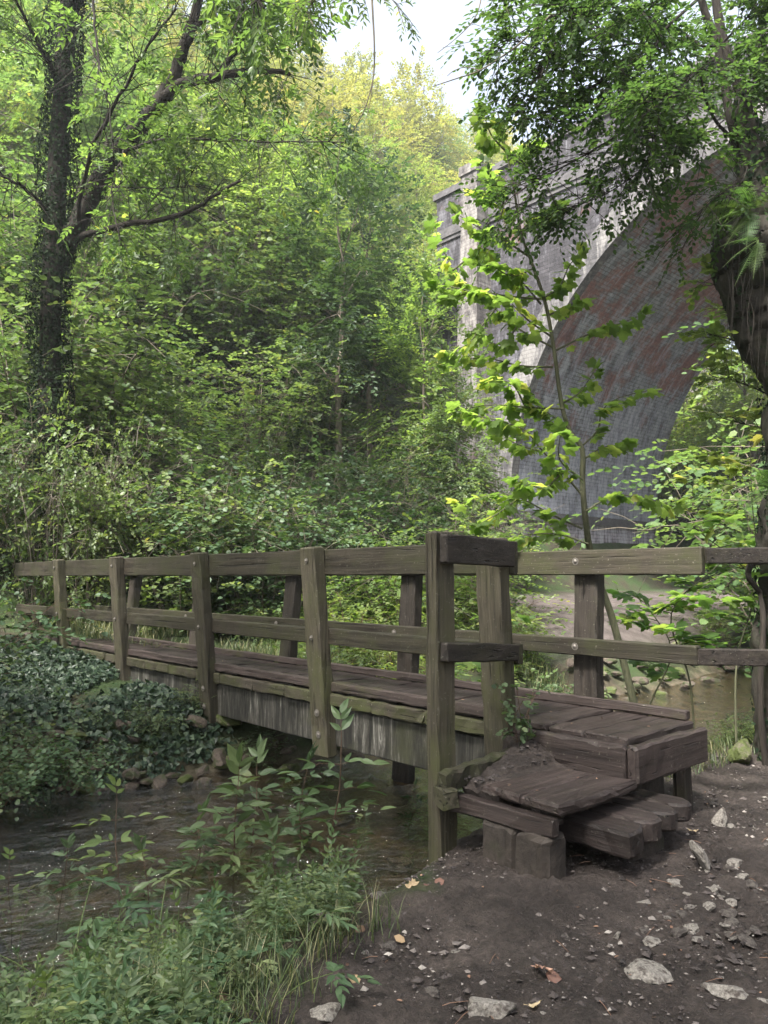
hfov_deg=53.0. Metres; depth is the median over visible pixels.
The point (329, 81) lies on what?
hillside tree
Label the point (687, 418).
hazel bush
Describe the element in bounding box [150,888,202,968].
nettle
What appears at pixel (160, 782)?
stone
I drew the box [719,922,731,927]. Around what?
stone
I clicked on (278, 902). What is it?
nettle
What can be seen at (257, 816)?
stone
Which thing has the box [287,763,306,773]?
stone
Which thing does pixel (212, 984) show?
nettle
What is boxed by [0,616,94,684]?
bramble
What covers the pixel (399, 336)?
slender tree
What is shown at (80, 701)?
bramble
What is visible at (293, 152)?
hillside tree
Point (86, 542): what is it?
hazel bush
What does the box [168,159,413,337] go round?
hazel bush
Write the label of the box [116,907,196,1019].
nettle
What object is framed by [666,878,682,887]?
stone
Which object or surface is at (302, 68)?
hillside tree
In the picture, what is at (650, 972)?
stone
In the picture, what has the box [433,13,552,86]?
bare branch
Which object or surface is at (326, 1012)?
stone
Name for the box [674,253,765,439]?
lit bough
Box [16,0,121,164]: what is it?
slender tree
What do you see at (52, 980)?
nettle
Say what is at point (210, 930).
nettle
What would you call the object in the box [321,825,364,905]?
nettle
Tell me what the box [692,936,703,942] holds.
stone
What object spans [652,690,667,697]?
stone
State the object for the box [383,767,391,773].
stone
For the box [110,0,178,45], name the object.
slender tree
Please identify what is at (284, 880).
nettle
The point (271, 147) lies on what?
hillside tree
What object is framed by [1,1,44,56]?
hillside tree
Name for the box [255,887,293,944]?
nettle
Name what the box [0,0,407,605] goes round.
ash tree
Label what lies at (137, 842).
seedling
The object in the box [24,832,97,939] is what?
seedling
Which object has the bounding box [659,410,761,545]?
hazel bush
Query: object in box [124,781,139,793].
stone
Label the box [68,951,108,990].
nettle
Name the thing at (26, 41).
hillside tree
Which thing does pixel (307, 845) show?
stone
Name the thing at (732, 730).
bush
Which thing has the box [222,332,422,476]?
hazel bush
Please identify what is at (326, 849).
nettle
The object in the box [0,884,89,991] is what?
umbel plant
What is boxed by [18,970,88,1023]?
nettle
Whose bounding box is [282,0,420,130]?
hanging branch
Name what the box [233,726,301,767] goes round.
bush
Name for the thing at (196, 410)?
hazel bush
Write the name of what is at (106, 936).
nettle
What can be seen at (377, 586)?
hazel bush
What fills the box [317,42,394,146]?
hillside tree
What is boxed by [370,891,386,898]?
stone
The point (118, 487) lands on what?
dead bush
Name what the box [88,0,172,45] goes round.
hillside tree
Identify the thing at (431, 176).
hillside tree
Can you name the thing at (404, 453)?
hazel bush
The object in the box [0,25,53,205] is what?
hillside tree
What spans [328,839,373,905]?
nettle
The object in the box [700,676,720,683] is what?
stone
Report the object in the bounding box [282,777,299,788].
stone
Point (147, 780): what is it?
stone
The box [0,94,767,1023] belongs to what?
ground
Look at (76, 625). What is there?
bank grass
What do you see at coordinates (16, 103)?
hazel bush
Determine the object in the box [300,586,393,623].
bush
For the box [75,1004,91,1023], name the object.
nettle
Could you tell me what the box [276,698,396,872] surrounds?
seedling
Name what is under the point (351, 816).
stone
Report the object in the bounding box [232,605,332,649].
bush
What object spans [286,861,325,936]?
nettle
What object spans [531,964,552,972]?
fallen leaf
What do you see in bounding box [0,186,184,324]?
hazel bush
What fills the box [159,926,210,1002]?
nettle
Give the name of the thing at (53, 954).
umbel plant
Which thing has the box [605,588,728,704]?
young maple
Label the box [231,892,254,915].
stone
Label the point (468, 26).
bare twig
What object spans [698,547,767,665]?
rail fence
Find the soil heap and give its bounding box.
[462,734,574,804]
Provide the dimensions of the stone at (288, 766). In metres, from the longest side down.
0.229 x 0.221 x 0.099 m
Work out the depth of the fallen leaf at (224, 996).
2.68 m
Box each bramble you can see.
[0,577,111,650]
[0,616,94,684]
[0,705,88,777]
[0,710,81,796]
[0,733,117,805]
[0,750,77,820]
[1,734,154,795]
[8,680,101,722]
[68,703,147,736]
[85,677,143,700]
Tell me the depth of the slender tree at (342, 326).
21.36 m
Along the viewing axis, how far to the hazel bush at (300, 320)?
24.25 m
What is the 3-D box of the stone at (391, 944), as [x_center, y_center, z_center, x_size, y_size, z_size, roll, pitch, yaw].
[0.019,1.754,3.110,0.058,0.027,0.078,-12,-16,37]
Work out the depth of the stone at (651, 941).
3.13 m
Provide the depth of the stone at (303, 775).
7.32 m
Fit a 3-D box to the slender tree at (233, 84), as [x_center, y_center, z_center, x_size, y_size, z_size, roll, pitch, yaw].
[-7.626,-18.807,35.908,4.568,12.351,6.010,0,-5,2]
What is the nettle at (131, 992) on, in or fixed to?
on the ground at (498, 920)
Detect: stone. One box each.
[1,788,19,800]
[1,809,24,824]
[21,835,57,851]
[28,866,37,874]
[37,832,58,840]
[40,817,65,831]
[41,730,64,739]
[54,853,69,861]
[56,785,65,792]
[65,729,88,739]
[66,762,90,773]
[67,788,80,796]
[70,781,95,794]
[83,793,99,801]
[89,759,106,770]
[95,787,114,800]
[99,737,108,742]
[100,808,115,821]
[114,802,141,817]
[115,719,141,731]
[121,767,139,780]
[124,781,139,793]
[127,735,140,743]
[136,776,152,784]
[138,771,147,778]
[147,795,164,805]
[147,863,173,877]
[151,774,167,789]
[165,772,180,779]
[176,795,193,802]
[177,774,193,785]
[184,715,206,727]
[196,765,208,775]
[196,777,211,788]
[209,782,218,788]
[211,748,225,765]
[212,762,227,768]
[216,714,241,725]
[225,868,247,876]
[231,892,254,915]
[232,786,249,801]
[232,804,246,813]
[240,815,272,831]
[242,753,254,759]
[256,959,277,977]
[263,736,277,747]
[267,800,277,809]
[276,763,295,774]
[279,745,296,753]
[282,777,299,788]
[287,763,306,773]
[297,770,314,782]
[297,843,311,850]
[302,757,322,769]
[304,781,318,788]
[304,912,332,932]
[310,1002,340,1022]
[320,766,336,777]
[326,807,353,825]
[333,761,348,770]
[342,750,364,762]
[368,771,374,780]
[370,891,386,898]
[381,940,396,950]
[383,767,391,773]
[386,856,412,868]
[411,847,428,870]
[424,986,439,997]
[452,1005,464,1010]
[468,996,516,1018]
[565,658,573,667]
[604,658,617,663]
[606,686,616,693]
[611,671,622,675]
[613,931,619,938]
[624,958,673,984]
[632,676,648,684]
[633,682,640,689]
[637,899,650,904]
[639,927,650,933]
[643,936,660,947]
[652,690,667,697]
[658,676,669,681]
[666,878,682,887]
[671,667,685,675]
[671,927,687,937]
[676,910,686,917]
[679,681,695,690]
[682,923,698,927]
[683,923,699,934]
[684,904,695,909]
[689,840,711,869]
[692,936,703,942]
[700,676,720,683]
[701,982,747,999]
[703,901,715,911]
[710,884,722,894]
[711,807,726,826]
[719,908,737,916]
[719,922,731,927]
[723,665,742,669]
[723,865,735,870]
[724,917,741,930]
[724,931,733,937]
[725,898,736,906]
[726,823,735,827]
[726,858,743,867]
[728,936,737,940]
[736,933,756,947]
[737,873,748,879]
[746,879,757,888]
[750,925,762,935]
[757,997,767,1002]
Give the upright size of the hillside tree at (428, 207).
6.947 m
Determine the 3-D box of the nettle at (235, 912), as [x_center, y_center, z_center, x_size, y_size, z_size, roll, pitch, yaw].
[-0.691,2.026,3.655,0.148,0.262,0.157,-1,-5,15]
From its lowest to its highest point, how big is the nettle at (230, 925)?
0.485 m
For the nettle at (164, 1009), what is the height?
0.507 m
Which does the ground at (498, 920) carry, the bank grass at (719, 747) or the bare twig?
the bank grass at (719, 747)
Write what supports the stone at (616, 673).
on the ground at (498, 920)
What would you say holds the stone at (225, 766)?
on the ground at (498, 920)
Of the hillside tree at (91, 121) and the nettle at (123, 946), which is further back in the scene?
the hillside tree at (91, 121)
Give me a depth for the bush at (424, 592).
12.54 m
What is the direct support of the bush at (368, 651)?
on the ground at (498, 920)
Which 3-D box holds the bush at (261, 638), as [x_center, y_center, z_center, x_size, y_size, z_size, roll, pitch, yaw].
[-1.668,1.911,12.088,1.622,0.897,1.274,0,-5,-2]
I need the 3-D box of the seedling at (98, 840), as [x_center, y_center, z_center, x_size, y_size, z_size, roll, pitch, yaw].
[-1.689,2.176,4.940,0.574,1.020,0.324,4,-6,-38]
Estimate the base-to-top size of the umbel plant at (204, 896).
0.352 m
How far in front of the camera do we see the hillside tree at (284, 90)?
52.42 m
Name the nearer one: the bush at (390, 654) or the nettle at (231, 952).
the nettle at (231, 952)
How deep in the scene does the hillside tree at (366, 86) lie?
64.99 m
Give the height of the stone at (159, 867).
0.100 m
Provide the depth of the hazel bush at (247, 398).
20.05 m
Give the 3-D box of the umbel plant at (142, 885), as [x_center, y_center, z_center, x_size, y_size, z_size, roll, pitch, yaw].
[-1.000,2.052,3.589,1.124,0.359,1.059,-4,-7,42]
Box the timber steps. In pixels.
[432,748,691,878]
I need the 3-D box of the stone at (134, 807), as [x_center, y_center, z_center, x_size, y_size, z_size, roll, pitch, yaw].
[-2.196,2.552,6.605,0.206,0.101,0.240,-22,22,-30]
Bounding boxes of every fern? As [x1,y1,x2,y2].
[684,186,767,248]
[719,469,767,523]
[722,236,765,281]
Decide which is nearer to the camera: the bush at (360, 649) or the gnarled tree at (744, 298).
the gnarled tree at (744, 298)
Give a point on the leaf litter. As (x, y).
(347, 964)
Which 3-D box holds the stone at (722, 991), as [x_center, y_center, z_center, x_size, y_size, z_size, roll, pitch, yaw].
[1.225,1.724,2.770,0.162,0.051,0.100,-10,-10,41]
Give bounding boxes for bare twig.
[438,0,510,52]
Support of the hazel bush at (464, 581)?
on the ground at (498, 920)
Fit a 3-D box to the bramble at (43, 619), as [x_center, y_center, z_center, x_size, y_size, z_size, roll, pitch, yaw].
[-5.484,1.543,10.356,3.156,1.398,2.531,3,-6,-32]
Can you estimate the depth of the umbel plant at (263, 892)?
5.10 m
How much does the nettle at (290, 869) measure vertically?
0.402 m
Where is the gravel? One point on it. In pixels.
(646, 953)
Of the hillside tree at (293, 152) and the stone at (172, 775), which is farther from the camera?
the hillside tree at (293, 152)
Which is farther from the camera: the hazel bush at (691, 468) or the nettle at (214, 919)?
the hazel bush at (691, 468)
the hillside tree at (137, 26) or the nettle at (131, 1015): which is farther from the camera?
the hillside tree at (137, 26)
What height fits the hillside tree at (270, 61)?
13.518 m
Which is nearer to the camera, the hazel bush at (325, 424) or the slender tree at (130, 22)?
the hazel bush at (325, 424)
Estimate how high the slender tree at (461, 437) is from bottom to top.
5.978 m
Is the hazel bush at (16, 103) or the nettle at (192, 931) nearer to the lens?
the nettle at (192, 931)
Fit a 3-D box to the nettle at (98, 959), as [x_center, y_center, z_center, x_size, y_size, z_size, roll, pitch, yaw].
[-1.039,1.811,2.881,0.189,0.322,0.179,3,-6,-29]
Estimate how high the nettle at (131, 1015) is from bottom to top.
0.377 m
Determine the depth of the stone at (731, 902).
3.48 m
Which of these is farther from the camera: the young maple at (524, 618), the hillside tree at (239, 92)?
the hillside tree at (239, 92)
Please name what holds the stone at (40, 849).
on the ground at (498, 920)
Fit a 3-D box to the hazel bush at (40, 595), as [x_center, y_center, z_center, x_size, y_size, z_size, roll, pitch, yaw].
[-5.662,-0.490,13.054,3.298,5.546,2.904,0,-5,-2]
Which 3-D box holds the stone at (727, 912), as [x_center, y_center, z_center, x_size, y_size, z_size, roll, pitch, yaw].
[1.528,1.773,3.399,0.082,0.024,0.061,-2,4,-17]
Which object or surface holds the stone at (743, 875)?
on the ground at (498, 920)
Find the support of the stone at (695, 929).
on the ground at (498, 920)
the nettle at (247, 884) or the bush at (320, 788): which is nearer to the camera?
the nettle at (247, 884)
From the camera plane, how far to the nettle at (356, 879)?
3.90 m
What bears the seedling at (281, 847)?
on the ground at (498, 920)
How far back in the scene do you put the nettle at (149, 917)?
3.33 m
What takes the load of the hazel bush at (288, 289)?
on the ground at (498, 920)
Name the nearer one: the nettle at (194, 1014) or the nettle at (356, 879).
the nettle at (194, 1014)
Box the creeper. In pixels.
[491,682,550,745]
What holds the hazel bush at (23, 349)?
on the ground at (498, 920)
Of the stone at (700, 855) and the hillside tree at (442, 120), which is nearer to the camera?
the stone at (700, 855)
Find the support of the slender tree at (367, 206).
on the ground at (498, 920)
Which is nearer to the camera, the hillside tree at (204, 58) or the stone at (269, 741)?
the stone at (269, 741)
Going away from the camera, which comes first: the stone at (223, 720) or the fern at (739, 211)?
the fern at (739, 211)
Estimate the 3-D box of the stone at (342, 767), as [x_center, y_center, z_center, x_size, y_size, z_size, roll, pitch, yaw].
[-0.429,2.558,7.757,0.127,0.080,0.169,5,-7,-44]
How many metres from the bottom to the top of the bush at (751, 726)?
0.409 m
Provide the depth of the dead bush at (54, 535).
12.77 m
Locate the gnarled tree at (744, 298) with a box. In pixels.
[698,0,767,765]
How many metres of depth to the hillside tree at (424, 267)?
27.18 m
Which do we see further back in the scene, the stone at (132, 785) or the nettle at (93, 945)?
the stone at (132, 785)
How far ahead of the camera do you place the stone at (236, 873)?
5.59 m
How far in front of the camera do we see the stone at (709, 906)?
3.44 m
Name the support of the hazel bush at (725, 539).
on the ground at (498, 920)
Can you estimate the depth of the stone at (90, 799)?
6.61 m
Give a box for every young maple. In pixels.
[422,596,542,669]
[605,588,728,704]
[625,564,742,728]
[651,434,762,569]
[686,513,767,743]
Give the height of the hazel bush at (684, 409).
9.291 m
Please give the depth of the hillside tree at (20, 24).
33.71 m
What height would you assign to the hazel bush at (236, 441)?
3.792 m
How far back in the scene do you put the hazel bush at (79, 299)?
16.29 m
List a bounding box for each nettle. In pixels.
[0,945,51,1012]
[0,955,34,1023]
[0,977,31,1023]
[1,959,54,1023]
[4,1006,23,1023]
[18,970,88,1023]
[25,952,63,1015]
[29,1016,45,1023]
[33,984,74,1023]
[36,933,93,1019]
[40,937,133,1023]
[44,952,102,1022]
[51,919,114,1000]
[53,957,89,1022]
[54,936,105,1023]
[58,950,84,984]
[66,971,110,1023]
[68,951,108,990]
[73,918,150,1023]
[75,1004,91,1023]
[81,953,202,1023]
[81,965,183,1023]
[86,887,148,968]
[94,911,132,984]
[95,947,159,1020]
[95,953,123,1001]
[99,987,123,1023]
[105,941,133,1005]
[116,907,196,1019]
[119,997,149,1023]
[124,910,173,969]
[126,894,145,931]
[131,975,160,1018]
[138,935,217,1023]
[147,942,195,1013]
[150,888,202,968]
[152,927,177,969]
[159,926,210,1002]
[160,920,189,967]
[160,922,207,1002]
[163,969,210,1023]
[168,923,214,967]
[171,898,228,972]
[172,899,213,970]
[173,887,244,991]
[183,865,242,969]
[183,881,223,968]
[191,910,236,964]
[200,977,237,1023]
[205,928,263,998]
[209,901,242,951]
[221,910,253,943]
[234,850,288,949]
[235,872,297,959]
[237,859,296,952]
[245,868,299,963]
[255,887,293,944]
[257,878,296,930]
[268,874,316,938]
[276,861,311,935]
[278,886,301,932]
[280,841,342,944]
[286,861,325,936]
[290,865,335,936]
[291,860,344,930]
[298,844,349,891]
[303,857,344,915]
[306,844,364,929]
[307,864,363,943]
[315,855,360,917]
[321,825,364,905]
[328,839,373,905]
[338,866,361,904]
[348,877,363,906]
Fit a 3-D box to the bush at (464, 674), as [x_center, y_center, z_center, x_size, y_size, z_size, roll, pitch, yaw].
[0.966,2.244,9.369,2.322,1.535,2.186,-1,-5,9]
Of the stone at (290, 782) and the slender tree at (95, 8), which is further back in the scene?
the slender tree at (95, 8)
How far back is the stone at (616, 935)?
3.17 m
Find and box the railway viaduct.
[433,27,767,545]
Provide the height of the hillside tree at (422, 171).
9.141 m
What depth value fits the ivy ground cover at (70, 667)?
7.54 m
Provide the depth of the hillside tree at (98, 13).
58.44 m
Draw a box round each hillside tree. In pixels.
[0,0,94,134]
[0,0,99,129]
[0,0,192,287]
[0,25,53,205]
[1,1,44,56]
[26,0,199,240]
[85,0,116,39]
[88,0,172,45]
[89,0,203,84]
[108,83,298,341]
[116,7,215,121]
[141,88,354,371]
[159,0,208,106]
[163,45,264,199]
[186,45,277,146]
[189,0,236,72]
[219,32,311,157]
[237,96,325,206]
[238,101,392,300]
[239,3,296,104]
[243,54,338,167]
[262,68,384,205]
[282,29,354,118]
[298,63,347,103]
[300,66,390,181]
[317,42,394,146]
[326,93,438,230]
[326,101,411,251]
[333,221,457,443]
[342,52,418,197]
[343,152,454,283]
[377,194,435,270]
[378,45,473,215]
[382,146,446,262]
[394,99,472,214]
[396,209,436,331]
[425,134,492,205]
[441,121,474,184]
[451,141,518,185]
[452,109,507,163]
[462,122,522,153]
[472,114,517,157]
[661,345,767,569]
[677,355,764,484]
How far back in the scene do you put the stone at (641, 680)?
12.52 m
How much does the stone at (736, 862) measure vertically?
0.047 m
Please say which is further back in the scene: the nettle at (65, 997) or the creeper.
the creeper
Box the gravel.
[275,738,767,1023]
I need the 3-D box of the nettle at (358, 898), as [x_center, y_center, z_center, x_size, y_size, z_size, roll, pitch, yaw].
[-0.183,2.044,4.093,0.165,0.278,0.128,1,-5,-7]
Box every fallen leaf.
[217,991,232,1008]
[355,925,364,932]
[394,934,404,942]
[405,878,418,887]
[434,878,443,884]
[524,1000,540,1007]
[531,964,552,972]
[546,970,561,982]
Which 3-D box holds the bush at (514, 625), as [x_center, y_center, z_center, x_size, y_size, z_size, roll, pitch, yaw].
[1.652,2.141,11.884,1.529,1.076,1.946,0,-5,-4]
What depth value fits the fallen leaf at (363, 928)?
3.23 m
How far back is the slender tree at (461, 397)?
19.61 m
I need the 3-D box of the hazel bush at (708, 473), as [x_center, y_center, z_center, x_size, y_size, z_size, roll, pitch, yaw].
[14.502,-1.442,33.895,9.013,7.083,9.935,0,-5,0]
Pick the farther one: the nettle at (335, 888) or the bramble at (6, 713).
the bramble at (6, 713)
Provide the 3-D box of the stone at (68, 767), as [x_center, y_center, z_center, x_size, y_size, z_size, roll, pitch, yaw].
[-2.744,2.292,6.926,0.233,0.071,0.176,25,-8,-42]
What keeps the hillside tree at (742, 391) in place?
on the ground at (498, 920)
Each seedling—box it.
[0,847,47,949]
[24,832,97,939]
[69,773,167,919]
[103,832,181,944]
[162,794,231,912]
[176,742,280,918]
[218,734,300,887]
[243,809,301,909]
[265,742,344,889]
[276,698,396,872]
[351,799,381,849]
[393,778,427,839]
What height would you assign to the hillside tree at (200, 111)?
8.724 m
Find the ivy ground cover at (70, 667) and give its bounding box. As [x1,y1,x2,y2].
[0,634,237,819]
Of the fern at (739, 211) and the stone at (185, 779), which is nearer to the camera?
the fern at (739, 211)
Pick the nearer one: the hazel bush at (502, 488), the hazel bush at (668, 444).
the hazel bush at (502, 488)
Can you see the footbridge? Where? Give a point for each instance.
(408, 719)
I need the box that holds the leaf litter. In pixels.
[253,660,767,1023]
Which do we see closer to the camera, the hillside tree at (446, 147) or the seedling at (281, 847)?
the seedling at (281, 847)
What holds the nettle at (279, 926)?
on the ground at (498, 920)
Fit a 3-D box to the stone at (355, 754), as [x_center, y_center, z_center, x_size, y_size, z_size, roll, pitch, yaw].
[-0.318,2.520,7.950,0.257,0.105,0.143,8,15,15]
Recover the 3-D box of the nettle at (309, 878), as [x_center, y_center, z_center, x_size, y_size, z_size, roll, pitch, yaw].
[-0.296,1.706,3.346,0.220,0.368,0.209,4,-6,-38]
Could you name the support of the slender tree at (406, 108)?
on the ground at (498, 920)
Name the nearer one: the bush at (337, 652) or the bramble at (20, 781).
the bramble at (20, 781)
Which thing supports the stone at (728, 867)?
on the ground at (498, 920)
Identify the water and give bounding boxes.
[0,670,753,1006]
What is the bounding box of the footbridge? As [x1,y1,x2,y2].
[15,530,707,864]
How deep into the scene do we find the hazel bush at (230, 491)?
13.32 m
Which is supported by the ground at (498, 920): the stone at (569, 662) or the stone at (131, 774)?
the stone at (569, 662)
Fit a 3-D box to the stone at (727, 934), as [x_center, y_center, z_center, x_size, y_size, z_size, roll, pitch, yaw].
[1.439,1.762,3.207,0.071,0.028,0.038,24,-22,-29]
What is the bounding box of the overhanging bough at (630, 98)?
[437,0,767,289]
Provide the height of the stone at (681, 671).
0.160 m
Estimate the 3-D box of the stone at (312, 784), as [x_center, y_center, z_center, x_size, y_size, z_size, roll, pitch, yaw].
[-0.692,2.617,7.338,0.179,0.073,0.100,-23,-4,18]
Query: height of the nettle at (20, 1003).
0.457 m
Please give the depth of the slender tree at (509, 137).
71.50 m
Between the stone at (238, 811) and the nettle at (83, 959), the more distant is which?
the stone at (238, 811)
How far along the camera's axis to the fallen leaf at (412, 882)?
3.73 m
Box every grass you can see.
[1,864,413,1023]
[54,601,566,691]
[665,727,754,780]
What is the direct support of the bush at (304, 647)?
on the ground at (498, 920)
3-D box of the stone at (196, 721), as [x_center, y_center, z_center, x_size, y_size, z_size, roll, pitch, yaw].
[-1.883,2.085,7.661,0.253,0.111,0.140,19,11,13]
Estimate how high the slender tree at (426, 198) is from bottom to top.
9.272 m
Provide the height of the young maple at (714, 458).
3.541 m
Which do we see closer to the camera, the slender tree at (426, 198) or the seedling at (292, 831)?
the seedling at (292, 831)
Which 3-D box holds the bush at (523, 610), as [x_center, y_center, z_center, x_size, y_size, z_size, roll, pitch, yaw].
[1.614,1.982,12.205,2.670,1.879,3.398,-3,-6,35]
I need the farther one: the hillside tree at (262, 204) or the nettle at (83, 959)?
the hillside tree at (262, 204)
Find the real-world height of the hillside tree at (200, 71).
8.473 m
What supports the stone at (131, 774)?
on the stone at (132, 785)
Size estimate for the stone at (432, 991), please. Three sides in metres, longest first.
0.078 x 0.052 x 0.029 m
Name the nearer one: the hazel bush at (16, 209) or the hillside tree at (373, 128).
the hazel bush at (16, 209)
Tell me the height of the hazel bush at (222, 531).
3.728 m
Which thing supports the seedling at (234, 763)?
on the ground at (498, 920)
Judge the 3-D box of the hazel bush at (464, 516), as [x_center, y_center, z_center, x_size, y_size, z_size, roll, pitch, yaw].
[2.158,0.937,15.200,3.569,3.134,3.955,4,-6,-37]
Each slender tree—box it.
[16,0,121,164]
[84,0,103,20]
[110,0,168,103]
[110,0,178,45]
[112,0,194,139]
[175,0,260,155]
[193,27,255,107]
[234,106,444,491]
[240,21,294,139]
[277,145,447,459]
[336,154,396,268]
[351,221,479,538]
[374,354,510,532]
[378,87,435,200]
[382,325,509,535]
[392,187,436,393]
[422,87,462,215]
[463,102,508,163]
[487,120,516,163]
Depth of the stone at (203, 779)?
7.00 m
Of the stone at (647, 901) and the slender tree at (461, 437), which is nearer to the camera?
the stone at (647, 901)
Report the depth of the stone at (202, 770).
7.12 m
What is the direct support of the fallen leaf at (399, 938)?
on the ground at (498, 920)
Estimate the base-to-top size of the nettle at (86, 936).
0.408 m
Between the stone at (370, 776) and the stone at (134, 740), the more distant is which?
the stone at (370, 776)
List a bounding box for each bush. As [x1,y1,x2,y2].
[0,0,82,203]
[0,44,104,205]
[0,69,180,255]
[0,93,159,242]
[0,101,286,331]
[0,148,99,327]
[0,183,120,368]
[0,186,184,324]
[0,202,181,368]
[0,218,254,510]
[0,273,261,521]
[0,276,226,468]
[0,303,133,450]
[0,327,140,629]
[0,373,267,557]
[0,390,207,585]
[0,393,113,577]
[0,408,185,628]
[0,428,164,598]
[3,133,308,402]
[3,440,330,638]
[4,61,95,170]
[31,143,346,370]
[57,393,275,556]
[65,410,262,557]
[78,119,330,294]
[90,410,356,630]
[90,576,232,609]
[96,394,347,551]
[96,430,399,648]
[102,211,303,403]
[108,321,251,462]
[123,701,188,747]
[136,204,355,357]
[157,679,216,719]
[163,304,386,471]
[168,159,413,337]
[169,225,377,408]
[194,450,460,622]
[215,408,393,546]
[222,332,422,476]
[228,113,349,236]
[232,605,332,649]
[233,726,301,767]
[234,590,303,642]
[235,604,301,647]
[246,185,406,315]
[249,174,352,278]
[251,445,421,621]
[255,436,455,593]
[258,215,417,365]
[265,237,456,413]
[265,641,306,657]
[275,460,458,621]
[276,409,491,605]
[277,767,338,817]
[278,576,462,666]
[298,645,377,671]
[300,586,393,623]
[300,620,366,662]
[314,416,525,544]
[326,523,478,664]
[332,467,570,632]
[333,610,425,676]
[335,576,477,629]
[336,616,385,669]
[352,651,425,678]
[359,445,547,536]
[369,629,557,685]
[374,474,566,623]
[376,482,522,592]
[394,470,564,600]
[397,578,574,683]
[424,608,531,631]
[456,614,536,674]
[493,319,766,679]
[511,616,572,668]
[515,669,612,698]
[519,684,607,698]
[628,390,762,648]
[657,420,765,519]
[657,421,764,546]
[657,467,694,522]
[658,414,764,577]
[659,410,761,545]
[666,345,752,502]
[666,359,765,533]
[667,357,764,503]
[670,604,743,647]
[673,337,761,444]
[697,712,754,745]
[703,708,752,740]
[737,720,753,741]
[738,707,754,740]
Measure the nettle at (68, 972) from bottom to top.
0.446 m
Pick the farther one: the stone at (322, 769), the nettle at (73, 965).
the stone at (322, 769)
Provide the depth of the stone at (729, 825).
4.59 m
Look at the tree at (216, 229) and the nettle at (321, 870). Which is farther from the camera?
the tree at (216, 229)
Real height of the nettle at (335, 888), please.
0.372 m
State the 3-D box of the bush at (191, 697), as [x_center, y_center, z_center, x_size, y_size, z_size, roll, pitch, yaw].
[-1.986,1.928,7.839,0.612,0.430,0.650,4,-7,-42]
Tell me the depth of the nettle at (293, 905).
3.73 m
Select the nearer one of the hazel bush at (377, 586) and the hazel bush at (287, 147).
the hazel bush at (377, 586)
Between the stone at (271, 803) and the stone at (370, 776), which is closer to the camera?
the stone at (271, 803)
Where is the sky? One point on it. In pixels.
(435, 21)
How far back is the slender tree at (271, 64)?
47.78 m
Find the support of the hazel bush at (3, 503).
on the ground at (498, 920)
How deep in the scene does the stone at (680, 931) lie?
3.23 m
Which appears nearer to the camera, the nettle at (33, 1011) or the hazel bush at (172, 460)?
the nettle at (33, 1011)
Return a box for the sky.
[89,0,757,354]
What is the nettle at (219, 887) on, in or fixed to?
on the ground at (498, 920)
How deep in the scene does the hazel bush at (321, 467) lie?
18.27 m
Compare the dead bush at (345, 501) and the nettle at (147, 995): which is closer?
the nettle at (147, 995)
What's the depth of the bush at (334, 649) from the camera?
9.84 m
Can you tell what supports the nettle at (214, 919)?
on the ground at (498, 920)
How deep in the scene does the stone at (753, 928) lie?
3.23 m
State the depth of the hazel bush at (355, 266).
27.32 m
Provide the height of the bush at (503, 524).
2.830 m
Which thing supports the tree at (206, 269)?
on the ground at (498, 920)
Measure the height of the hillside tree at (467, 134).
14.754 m
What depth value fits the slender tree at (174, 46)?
38.87 m
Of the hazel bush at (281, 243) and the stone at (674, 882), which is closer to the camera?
the stone at (674, 882)
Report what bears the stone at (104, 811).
on the ground at (498, 920)
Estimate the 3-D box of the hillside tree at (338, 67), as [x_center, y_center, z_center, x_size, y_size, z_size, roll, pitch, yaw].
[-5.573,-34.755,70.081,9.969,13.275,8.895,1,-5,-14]
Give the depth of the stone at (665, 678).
13.02 m
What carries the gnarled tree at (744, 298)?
on the ground at (498, 920)
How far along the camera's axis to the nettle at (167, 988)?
2.37 m
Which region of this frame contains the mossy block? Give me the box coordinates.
[727,738,751,764]
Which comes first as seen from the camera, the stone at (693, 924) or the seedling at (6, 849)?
the stone at (693, 924)
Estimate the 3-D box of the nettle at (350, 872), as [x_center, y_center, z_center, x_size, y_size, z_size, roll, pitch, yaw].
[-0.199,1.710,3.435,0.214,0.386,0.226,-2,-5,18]
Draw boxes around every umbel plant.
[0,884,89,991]
[0,936,197,1007]
[1,876,170,1021]
[36,869,246,998]
[148,891,296,948]
[157,906,381,1023]
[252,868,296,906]
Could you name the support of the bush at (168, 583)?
on the ground at (498, 920)
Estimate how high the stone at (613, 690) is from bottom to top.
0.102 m
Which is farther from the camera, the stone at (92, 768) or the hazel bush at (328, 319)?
the hazel bush at (328, 319)
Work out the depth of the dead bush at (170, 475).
14.93 m
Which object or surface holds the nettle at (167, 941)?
on the ground at (498, 920)
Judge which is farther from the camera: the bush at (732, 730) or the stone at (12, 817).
the bush at (732, 730)
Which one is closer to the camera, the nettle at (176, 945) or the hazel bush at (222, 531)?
the nettle at (176, 945)
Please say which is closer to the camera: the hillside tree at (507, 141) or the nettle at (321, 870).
the nettle at (321, 870)
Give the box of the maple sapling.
[421,102,689,744]
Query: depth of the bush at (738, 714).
7.03 m
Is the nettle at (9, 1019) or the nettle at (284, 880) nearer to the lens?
the nettle at (9, 1019)
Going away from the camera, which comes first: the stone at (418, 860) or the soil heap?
the soil heap
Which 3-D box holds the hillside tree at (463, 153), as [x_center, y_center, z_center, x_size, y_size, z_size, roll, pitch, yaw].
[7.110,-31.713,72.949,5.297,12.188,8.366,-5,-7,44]
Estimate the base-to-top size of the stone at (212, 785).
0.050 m
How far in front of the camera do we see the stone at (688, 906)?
3.46 m
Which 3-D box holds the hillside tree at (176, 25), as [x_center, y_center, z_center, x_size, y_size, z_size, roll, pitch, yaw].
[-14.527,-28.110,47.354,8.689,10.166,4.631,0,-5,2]

